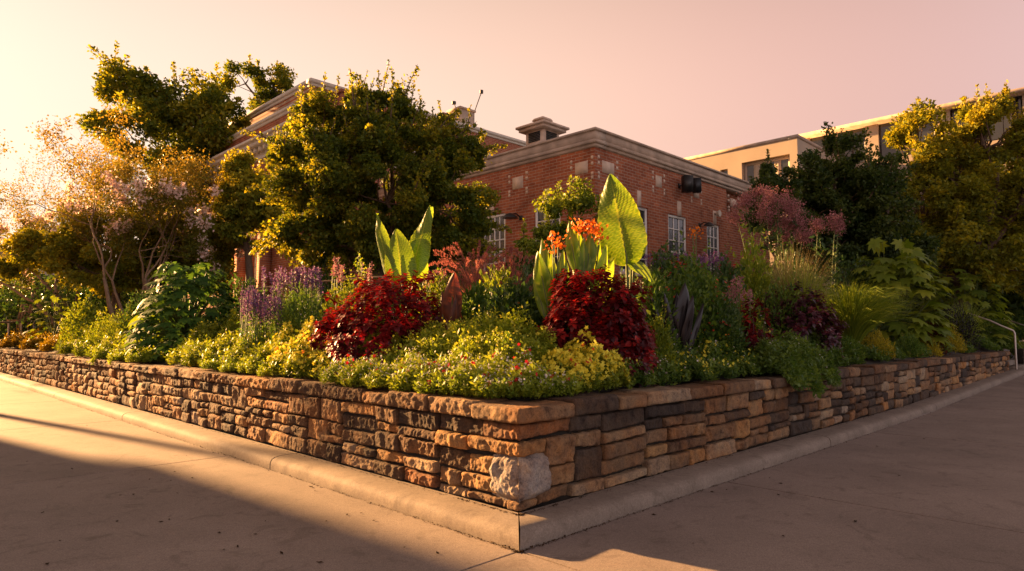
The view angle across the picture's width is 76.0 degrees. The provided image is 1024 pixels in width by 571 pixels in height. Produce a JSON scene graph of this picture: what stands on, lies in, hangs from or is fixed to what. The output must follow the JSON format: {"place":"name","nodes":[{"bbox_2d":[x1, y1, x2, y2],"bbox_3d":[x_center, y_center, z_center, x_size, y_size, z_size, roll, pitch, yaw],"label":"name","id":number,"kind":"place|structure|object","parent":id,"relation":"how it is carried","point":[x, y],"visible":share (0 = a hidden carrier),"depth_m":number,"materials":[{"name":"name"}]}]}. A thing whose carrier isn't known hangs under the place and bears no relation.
{"place":"outdoors","nodes":[
{"label":"outdoors","id":0,"kind":"place"},
{"bbox_2d":[423,239,520,303],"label":"ornamental grass","id":1,"kind":"object","parent":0,"point":[470,277],"depth_m":9.51,"materials":[{"name":"red plant"}]},
{"bbox_2d":[3,338,993,400],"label":"garden soil","id":2,"kind":"structure","parent":0,"point":[681,382],"depth_m":9.23,"materials":[{"name":"brown soil"}]},
{"bbox_2d":[0,321,81,351],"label":"ground cover","id":3,"kind":"object","parent":2,"relation":"on","point":[19,340],"visible":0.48,"depth_m":19.99,"materials":[{"name":"orange plant"}]},
{"bbox_2d":[22,295,74,344],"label":"leaved shrub","id":4,"kind":"object","parent":2,"relation":"on","point":[55,299],"visible":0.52,"depth_m":19.89,"materials":[{"name":"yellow plant"}]},
{"bbox_2d":[54,293,108,352],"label":"green shrub","id":5,"kind":"object","parent":2,"relation":"on","point":[81,312],"visible":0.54,"depth_m":16.73,"materials":[{"name":"yellow plant"}]},
{"bbox_2d":[0,139,167,324],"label":"crepe myrtle","id":6,"kind":"object","parent":2,"relation":"on","point":[36,222],"visible":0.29,"depth_m":25.12,"materials":[{"name":"pink plant"}]},
{"bbox_2d":[0,269,205,339],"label":"hedge","id":7,"kind":"object","parent":2,"relation":"on","point":[7,305],"visible":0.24,"depth_m":24.89,"materials":[{"name":"green plant"}]},
{"bbox_2d":[79,300,138,345],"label":"green shrub","id":8,"kind":"object","parent":2,"relation":"on","point":[113,322],"visible":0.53,"depth_m":14.94,"materials":[{"name":"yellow plant"}]},
{"bbox_2d":[52,307,168,360],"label":"ground cover","id":9,"kind":"object","parent":2,"relation":"on","point":[70,346],"visible":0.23,"depth_m":14.45,"materials":[{"name":"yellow plant"}]},
{"bbox_2d":[0,208,237,317],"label":"shade tree","id":10,"kind":"object","parent":2,"relation":"on","point":[29,248],"visible":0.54,"depth_m":20.45,"materials":[{"name":"green plant"}]},
{"bbox_2d":[74,345,167,364],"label":"ground cover","id":11,"kind":"object","parent":2,"relation":"on","point":[99,352],"visible":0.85,"depth_m":12.45,"materials":[{"name":"green plant"}]},
{"bbox_2d":[0,95,251,321],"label":"crepe myrtle","id":12,"kind":"object","parent":2,"relation":"on","point":[148,199],"visible":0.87,"depth_m":18.96,"materials":[{"name":"pink plant"}]},
{"bbox_2d":[112,289,167,340],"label":"green shrub","id":13,"kind":"object","parent":2,"relation":"on","point":[136,304],"visible":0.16,"depth_m":15.13,"materials":[{"name":"green plant"}]},
{"bbox_2d":[118,299,164,361],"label":"leaved shrub","id":14,"kind":"object","parent":2,"relation":"on","point":[135,318],"visible":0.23,"depth_m":13.04,"materials":[{"name":"green plant"}]},
{"bbox_2d":[75,40,252,234],"bbox_3d":[-16.666,-4.897,32.171,9.431,13.683,6.695,0,-4,0],"label":"shade tree","id":15,"kind":"object","parent":2,"relation":"on","point":[195,118],"visible":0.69,"depth_m":30.98,"materials":[{"name":"green plant"}]},
{"bbox_2d":[120,261,239,361],"bbox_3d":[-6.248,0.498,12.786,2.138,2.004,2.129,0,-4,0],"label":"leaved shrub","id":16,"kind":"object","parent":2,"relation":"on","point":[172,302],"visible":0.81,"depth_m":12.24,"materials":[{"name":"green plant"}]},
{"bbox_2d":[164,299,313,371],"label":"ground cover","id":17,"kind":"object","parent":2,"relation":"on","point":[222,343],"visible":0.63,"depth_m":10.22,"materials":[{"name":"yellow plant"}]},
{"bbox_2d":[213,273,275,328],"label":"green shrub","id":18,"kind":"object","parent":2,"relation":"on","point":[247,283],"visible":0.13,"depth_m":13.51,"materials":[{"name":"green plant"}]},
{"bbox_2d":[192,146,300,290],"bbox_3d":[-8.127,-1.571,20.059,3.402,5.519,2.358,0,-4,0],"label":"shade tree","id":19,"kind":"object","parent":2,"relation":"on","point":[251,216],"visible":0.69,"depth_m":19.82,"materials":[{"name":"green plant"}]},
{"bbox_2d":[199,354,296,376],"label":"ground cover","id":20,"kind":"object","parent":2,"relation":"on","point":[251,366],"visible":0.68,"depth_m":8.90,"materials":[{"name":"green plant"}]},
{"bbox_2d":[218,53,297,125],"bbox_3d":[-14.056,-5.476,36.583,8.387,15.442,4.047,0,-4,0],"label":"shade tree","id":21,"kind":"object","parent":2,"relation":"on","point":[281,82],"visible":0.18,"depth_m":36.58,"materials":[{"name":"green plant"}]},
{"bbox_2d":[236,285,283,371],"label":"flower spikes","id":22,"kind":"object","parent":2,"relation":"on","point":[252,298],"visible":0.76,"depth_m":9.64,"materials":[{"name":"purple plant"}]},
{"bbox_2d":[259,265,323,323],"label":"flower spikes","id":23,"kind":"object","parent":2,"relation":"on","point":[285,276],"visible":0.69,"depth_m":10.93,"materials":[{"name":"purple plant"}]},
{"bbox_2d":[267,275,321,343],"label":"green shrub","id":24,"kind":"object","parent":2,"relation":"on","point":[306,311],"visible":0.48,"depth_m":9.29,"materials":[{"name":"green plant"}]},
{"bbox_2d":[259,316,361,378],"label":"flowering ground cover","id":25,"kind":"object","parent":2,"relation":"on","point":[295,355],"visible":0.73,"depth_m":7.87,"materials":[{"name":"yellow plant"}]},
{"bbox_2d":[294,255,357,314],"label":"green shrub","id":26,"kind":"object","parent":2,"relation":"on","point":[327,287],"visible":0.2,"depth_m":12.82,"materials":[{"name":"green plant"}]},
{"bbox_2d":[308,292,352,353],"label":"coleus bush","id":27,"kind":"object","parent":2,"relation":"on","point":[323,326],"visible":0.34,"depth_m":7.79,"materials":[{"name":"red plant"}]},
{"bbox_2d":[145,78,525,313],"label":"brick hall","id":28,"kind":"structure","parent":2,"relation":"on","point":[268,116],"depth_m":29.26,"materials":[{"name":"red brick"}]},
{"bbox_2d":[312,267,379,332],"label":"flowering shrub","id":29,"kind":"object","parent":2,"relation":"on","point":[342,293],"visible":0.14,"depth_m":8.97,"materials":[{"name":"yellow plant"}]},
{"bbox_2d":[328,256,373,306],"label":"flower spikes","id":30,"kind":"object","parent":2,"relation":"on","point":[341,277],"visible":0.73,"depth_m":9.99,"materials":[{"name":"pink plant"}]},
{"bbox_2d":[239,59,511,309],"bbox_3d":[-2.659,-1.879,12.425,5.333,5.236,3.802,0,-4,0],"label":"maple tree","id":31,"kind":"object","parent":2,"relation":"on","point":[335,164],"visible":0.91,"depth_m":12.03,"materials":[{"name":"green plant"}]},
{"bbox_2d":[323,269,440,363],"bbox_3d":[-1.414,0.426,7.795,1.623,1.273,1.748,0,-4,0],"label":"coleus bush","id":32,"kind":"object","parent":2,"relation":"on","point":[363,324],"visible":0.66,"depth_m":7.42,"materials":[{"name":"red plant"}]},
{"bbox_2d":[375,207,433,317],"bbox_3d":[-1.437,-0.068,8.658,0.775,2.007,0.262,0,-4,0],"label":"elephant ear","id":33,"kind":"object","parent":2,"relation":"on","point":[399,253],"visible":0.86,"depth_m":8.66},
{"bbox_2d":[409,267,452,317],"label":"flowering shrub","id":34,"kind":"object","parent":2,"relation":"on","point":[436,286],"visible":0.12,"depth_m":9.13,"materials":[{"name":"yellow plant"}]},
{"bbox_2d":[413,249,478,291],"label":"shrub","id":35,"kind":"object","parent":2,"relation":"on","point":[450,267],"visible":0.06,"depth_m":12.35,"materials":[{"name":"red plant"}]},
{"bbox_2d":[318,343,583,399],"bbox_3d":[-0.738,0.758,6.322,3.109,0.495,1.112,-3,-5,39],"label":"ground cover","id":36,"kind":"object","parent":2,"relation":"on","point":[526,376],"visible":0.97,"depth_m":5.73,"materials":[{"name":"green plant"}]},
{"bbox_2d":[440,272,461,332],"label":"canna lily","id":37,"kind":"object","parent":2,"relation":"on","point":[451,303],"visible":0.66,"depth_m":7.47,"materials":[{"name":"brown plant"}]},
{"bbox_2d":[344,301,563,369],"bbox_3d":[-1.122,0.622,7.648,1.642,0.946,4.394,4,-6,-42],"label":"ground cover","id":38,"kind":"object","parent":2,"relation":"on","point":[459,339],"visible":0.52,"depth_m":6.60,"materials":[{"name":"green plant"}]},
{"bbox_2d":[460,280,490,323],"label":"green shrub","id":39,"kind":"object","parent":2,"relation":"on","point":[468,310],"visible":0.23,"depth_m":8.06,"materials":[{"name":"green plant"}]},
{"bbox_2d":[478,264,511,309],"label":"lime shrub","id":40,"kind":"object","parent":2,"relation":"on","point":[500,274],"visible":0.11,"depth_m":8.59,"materials":[{"name":"yellow plant"}]},
{"bbox_2d":[473,275,543,337],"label":"green shrub","id":41,"kind":"object","parent":2,"relation":"on","point":[520,295],"visible":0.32,"depth_m":7.45,"materials":[{"name":"green plant"}]},
{"bbox_2d":[533,228,569,319],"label":"canna lily","id":42,"kind":"object","parent":2,"relation":"on","point":[545,270],"visible":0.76,"depth_m":7.32,"materials":[{"name":"green plant"}]},
{"bbox_2d":[179,258,929,342],"bbox_3d":[2.920,0.920,21.325,24.220,1.982,17.381,4,-6,-42],"label":"garden foliage","id":43,"kind":"object","parent":2,"relation":"on","point":[530,281],"visible":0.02,"depth_m":10.44,"materials":[{"name":"green plant"}]},
{"bbox_2d":[512,175,601,265],"bbox_3d":[1.050,-0.727,13.202,2.030,2.973,1.405,2,-4,-22],"label":"tree","id":44,"kind":"object","parent":2,"relation":"on","point":[551,207],"visible":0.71,"depth_m":12.99,"materials":[{"name":"green plant"}]},
{"bbox_2d":[357,116,768,296],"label":"brick building","id":45,"kind":"structure","parent":2,"relation":"on","point":[546,157],"depth_m":21.69,"materials":[{"name":"red brick"}]},
{"bbox_2d":[483,213,504,278],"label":"window","id":46,"kind":"structure","parent":45,"relation":"in","point":[499,236],"depth_m":22.20,"materials":[{"name":"white glass"}]},
{"bbox_2d":[619,207,647,276],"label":"window","id":47,"kind":"structure","parent":45,"relation":"in","point":[643,211],"depth_m":21.04,"materials":[{"name":"white glass"}]},
{"bbox_2d":[668,214,685,270],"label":"window","id":48,"kind":"structure","parent":45,"relation":"in","point":[675,223],"depth_m":22.52,"materials":[{"name":"white glass"}]},
{"bbox_2d":[707,225,718,279],"bbox_3d":[7.395,-1.194,24.191,0.702,2.150,0.715,0,-4,1],"label":"window","id":49,"kind":"structure","parent":45,"relation":"in","point":[712,231],"depth_m":24.27,"materials":[{"name":"white glass"}]},
{"bbox_2d":[538,325,635,392],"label":"flowering ground cover","id":50,"kind":"object","parent":2,"relation":"on","point":[595,367],"visible":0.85,"depth_m":5.99,"materials":[{"name":"yellow plant"}]},
{"bbox_2d":[565,217,613,336],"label":"canna lily","id":51,"kind":"object","parent":2,"relation":"on","point":[583,255],"visible":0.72,"depth_m":7.44,"materials":[{"name":"green plant"}]},
{"bbox_2d":[536,264,661,379],"bbox_3d":[0.894,0.389,7.052,1.419,1.231,1.504,0,-4,0],"label":"coleus bush","id":52,"kind":"object","parent":2,"relation":"on","point":[626,315],"visible":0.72,"depth_m":6.67,"materials":[{"name":"red plant"}]},
{"bbox_2d":[597,174,652,297],"bbox_3d":[1.330,-0.150,7.636,0.615,2.350,0.302,1,-4,-17],"label":"elephant ear","id":53,"kind":"object","parent":2,"relation":"on","point":[620,216],"visible":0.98,"depth_m":7.63},
{"bbox_2d":[610,334,697,387],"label":"ground cover","id":54,"kind":"object","parent":2,"relation":"on","point":[650,378],"visible":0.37,"depth_m":6.68,"materials":[{"name":"green plant"}]},
{"bbox_2d":[636,266,681,354],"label":"green shrub","id":55,"kind":"object","parent":2,"relation":"on","point":[661,291],"visible":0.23,"depth_m":7.81,"materials":[{"name":"green plant"}]},
{"bbox_2d":[647,304,678,384],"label":"lime shrub","id":56,"kind":"object","parent":2,"relation":"on","point":[668,352],"visible":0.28,"depth_m":7.09,"materials":[{"name":"green plant"}]},
{"bbox_2d":[644,233,684,300],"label":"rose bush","id":57,"kind":"object","parent":2,"relation":"on","point":[665,264],"visible":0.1,"depth_m":10.38,"materials":[{"name":"green plant"}]},
{"bbox_2d":[651,283,703,355],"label":"canna lily","id":58,"kind":"object","parent":2,"relation":"on","point":[684,303],"visible":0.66,"depth_m":7.77,"materials":[{"name":"purple plant"}]},
{"bbox_2d":[644,250,726,292],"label":"flower spikes","id":59,"kind":"object","parent":2,"relation":"on","point":[715,258],"visible":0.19,"depth_m":10.94,"materials":[{"name":"purple plant"}]},
{"bbox_2d":[657,230,738,365],"bbox_3d":[2.375,0.181,8.598,1.253,1.813,1.238,0,-4,0],"label":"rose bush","id":60,"kind":"object","parent":2,"relation":"on","point":[706,287],"visible":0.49,"depth_m":8.39,"materials":[{"name":"green plant"}]},
{"bbox_2d":[661,313,776,381],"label":"flowering ground cover","id":61,"kind":"object","parent":2,"relation":"on","point":[709,366],"visible":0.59,"depth_m":7.60,"materials":[{"name":"green plant"}]},
{"bbox_2d":[692,281,751,375],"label":"green shrub","id":62,"kind":"object","parent":2,"relation":"on","point":[734,327],"visible":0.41,"depth_m":8.26,"materials":[{"name":"green plant"}]},
{"bbox_2d":[708,245,747,323],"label":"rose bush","id":63,"kind":"object","parent":2,"relation":"on","point":[725,268],"visible":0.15,"depth_m":9.93,"materials":[{"name":"green plant"}]},
{"bbox_2d":[725,275,754,338],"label":"flower spikes","id":64,"kind":"object","parent":2,"relation":"on","point":[734,291],"visible":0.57,"depth_m":8.84,"materials":[{"name":"purple plant"}]},
{"bbox_2d":[727,214,775,327],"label":"lime shrub","id":65,"kind":"object","parent":2,"relation":"on","point":[755,281],"visible":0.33,"depth_m":11.38,"materials":[{"name":"green plant"}]},
{"bbox_2d":[736,298,774,374],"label":"coleus bush","id":66,"kind":"object","parent":2,"relation":"on","point":[753,335],"visible":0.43,"depth_m":8.80,"materials":[{"name":"red plant"}]},
{"bbox_2d":[721,184,816,290],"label":"flowering shrub","id":67,"kind":"object","parent":2,"relation":"on","point":[792,223],"visible":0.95,"depth_m":13.55,"materials":[{"name":"pink plant"}]},
{"bbox_2d":[749,262,812,341],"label":"green shrub","id":68,"kind":"object","parent":2,"relation":"on","point":[770,307],"visible":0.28,"depth_m":10.22,"materials":[{"name":"green plant"}]},
{"bbox_2d":[742,149,827,272],"bbox_3d":[7.331,-1.363,17.655,2.268,4.678,1.770,0,-4,0],"label":"evergreen tree","id":69,"kind":"object","parent":2,"relation":"on","point":[769,175],"visible":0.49,"depth_m":17.56,"materials":[{"name":"green plant"}]},
{"bbox_2d":[759,244,836,337],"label":"green shrub","id":70,"kind":"object","parent":2,"relation":"on","point":[792,256],"visible":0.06,"depth_m":12.93,"materials":[{"name":"green plant"}]},
{"bbox_2d":[752,281,848,366],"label":"coleus bush","id":71,"kind":"object","parent":2,"relation":"on","point":[821,316],"visible":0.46,"depth_m":10.14,"materials":[{"name":"red plant"}]},
{"bbox_2d":[806,216,831,283],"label":"flowering shrub","id":72,"kind":"object","parent":2,"relation":"on","point":[817,225],"visible":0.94,"depth_m":12.72,"materials":[{"name":"pink plant"}]},
{"bbox_2d":[822,209,849,324],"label":"flowering shrub","id":73,"kind":"object","parent":2,"relation":"on","point":[836,223],"visible":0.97,"depth_m":12.65,"materials":[{"name":"pink plant"}]},
{"bbox_2d":[837,335,865,365],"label":"green shrub","id":74,"kind":"object","parent":2,"relation":"on","point":[855,345],"visible":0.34,"depth_m":11.20,"materials":[{"name":"green plant"}]},
{"bbox_2d":[760,121,945,294],"bbox_3d":[10.397,-1.975,20.245,5.304,6.396,3.606,-1,-4,18],"label":"holly tree","id":75,"kind":"object","parent":2,"relation":"on","point":[866,194],"visible":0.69,"depth_m":19.53,"materials":[{"name":"green plant"}]},
{"bbox_2d":[684,87,1023,338],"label":"stone building","id":76,"kind":"structure","parent":2,"relation":"on","point":[743,162],"depth_m":50.83,"materials":[{"name":"beige stone"}]},
{"bbox_2d":[744,155,789,182],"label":"window","id":77,"kind":"structure","parent":76,"relation":"in","point":[750,169],"depth_m":50.20,"materials":[{"name":"grey glass"}]},
{"bbox_2d":[879,118,934,156],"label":"window","id":78,"kind":"structure","parent":76,"relation":"in","point":[882,127],"depth_m":53.45,"materials":[{"name":"glass"}]},
{"bbox_2d":[950,97,1015,142],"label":"window","id":79,"kind":"structure","parent":76,"relation":"in","point":[998,127],"depth_m":48.37,"materials":[{"name":"glass"}]},
{"bbox_2d":[819,253,909,338],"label":"green shrub","id":80,"kind":"object","parent":2,"relation":"on","point":[848,270],"visible":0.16,"depth_m":16.20,"materials":[{"name":"green plant"}]},
{"bbox_2d":[814,276,920,346],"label":"ornamental grass","id":81,"kind":"object","parent":2,"relation":"on","point":[860,317],"depth_m":12.13,"materials":[{"name":"green plant"}]},
{"bbox_2d":[861,325,896,358],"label":"golden shrub","id":82,"kind":"object","parent":2,"relation":"on","point":[877,341],"visible":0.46,"depth_m":12.41,"materials":[{"name":"yellow plant"}]},
{"bbox_2d":[846,236,957,354],"bbox_3d":[9.349,0.268,16.192,2.723,2.883,2.652,-4,-5,41],"label":"leaved shrub","id":83,"kind":"object","parent":2,"relation":"on","point":[909,270],"visible":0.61,"depth_m":15.54,"materials":[{"name":"green plant"}]},
{"bbox_2d":[893,330,925,358],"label":"green shrub","id":84,"kind":"object","parent":2,"relation":"on","point":[913,343],"visible":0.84,"depth_m":14.11,"materials":[{"name":"green plant"}]},
{"bbox_2d":[841,333,1023,364],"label":"ground cover","id":85,"kind":"object","parent":2,"relation":"on","point":[872,353],"visible":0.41,"depth_m":14.15,"materials":[{"name":"green plant"}]},
{"bbox_2d":[881,80,1023,316],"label":"maple tree","id":86,"kind":"object","parent":2,"relation":"on","point":[967,217],"visible":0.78,"depth_m":22.60,"materials":[{"name":"green plant"}]},
{"bbox_2d":[942,295,983,352],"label":"dark shrub","id":87,"kind":"object","parent":2,"relation":"on","point":[969,326],"visible":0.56,"depth_m":17.92,"materials":[{"name":"green plant"}]},
{"bbox_2d":[916,268,1023,348],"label":"leaved shrub","id":88,"kind":"object","parent":2,"relation":"on","point":[967,285],"visible":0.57,"depth_m":21.17,"materials":[{"name":"green plant"}]},
{"bbox_2d":[976,314,1013,346],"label":"green shrub","id":89,"kind":"object","parent":2,"relation":"on","point":[988,323],"visible":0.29,"depth_m":21.13,"materials":[{"name":"green plant"}]},
{"bbox_2d":[0,375,1023,570],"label":"pavement","id":90,"kind":"structure","parent":0,"point":[950,497],"depth_m":5.24,"materials":[{"name":"concrete"}]},
{"bbox_2d":[0,0,1023,251],"label":"sky","id":91,"kind":"structure","parent":0,"point":[681,78],"materials":[{"name":"pink"}]},
{"bbox_2d":[494,246,535,291],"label":"ornamental grass","id":92,"kind":"object","parent":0,"point":[512,273],"depth_m":9.19,"materials":[{"name":"green plant"}]},
{"bbox_2d":[751,238,848,336],"bbox_3d":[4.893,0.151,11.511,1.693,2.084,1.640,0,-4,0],"label":"ornamental grass","id":93,"kind":"object","parent":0,"point":[786,268],"depth_m":11.31,"materials":[{"name":"plant"}]},
{"bbox_2d":[947,298,989,345],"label":"ornamental grass","id":94,"kind":"object","parent":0,"point":[970,309],"depth_m":18.42,"materials":[{"name":"green plant"}]},
{"bbox_2d":[994,339,1023,358],"bbox_3d":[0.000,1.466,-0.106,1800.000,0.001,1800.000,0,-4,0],"label":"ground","id":95,"kind":"structure","parent":0,"point":[1011,355],"depth_m":46.60,"materials":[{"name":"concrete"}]},
{"bbox_2d":[817,210,1023,358],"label":"distant wood","id":96,"kind":"object","parent":95,"relation":"on","point":[1015,305],"visible":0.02,"depth_m":27.58,"materials":[{"name":"green plant"}]},
{"label":"pavement bed","id":97,"kind":"structure","parent":0,"visible":0},
{"bbox_2d":[13,380,67,397],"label":"kerb","id":98,"kind":"structure","parent":97,"relation":"on","point":[42,389],"depth_m":16.16,"materials":[{"name":"concrete"}]},
{"bbox_2d":[54,391,141,420],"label":"kerb","id":99,"kind":"structure","parent":97,"relation":"on","point":[111,409],"depth_m":12.38,"materials":[{"name":"concrete"}]},
{"bbox_2d":[122,411,295,468],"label":"kerb","id":100,"kind":"structure","parent":97,"relation":"on","point":[254,452],"depth_m":8.36,"materials":[{"name":"concrete"}]},
{"bbox_2d":[270,453,518,550],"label":"kerb","id":101,"kind":"structure","parent":97,"relation":"on","point":[476,519],"depth_m":5.35,"materials":[{"name":"concrete"}]},
{"bbox_2d":[0,347,1010,512],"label":"stone wall","id":102,"kind":"structure","parent":97,"relation":"on","point":[512,455],"depth_m":6.64,"materials":[{"name":"stone"}]},
{"bbox_2d":[743,324,850,398],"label":"trailing plant","id":103,"kind":"object","parent":102,"relation":"on","point":[801,361],"visible":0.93,"depth_m":8.51,"materials":[{"name":"green plant"}]},
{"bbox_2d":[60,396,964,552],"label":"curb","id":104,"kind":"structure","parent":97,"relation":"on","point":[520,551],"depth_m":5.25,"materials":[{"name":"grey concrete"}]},
{"bbox_2d":[519,434,830,550],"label":"kerb","id":105,"kind":"structure","parent":97,"relation":"on","point":[567,517],"depth_m":5.61,"materials":[{"name":"concrete"}]},
{"bbox_2d":[805,402,935,446],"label":"kerb","id":106,"kind":"structure","parent":97,"relation":"on","point":[845,432],"depth_m":9.79,"materials":[{"name":"concrete"}]},
{"bbox_2d":[918,382,990,409],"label":"kerb","id":107,"kind":"structure","parent":97,"relation":"on","point":[944,399],"depth_m":13.77,"materials":[{"name":"concrete"}]},
{"bbox_2d":[976,367,1023,387],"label":"kerb","id":108,"kind":"structure","parent":97,"relation":"on","point":[1001,378],"depth_m":17.71,"materials":[{"name":"concrete"}]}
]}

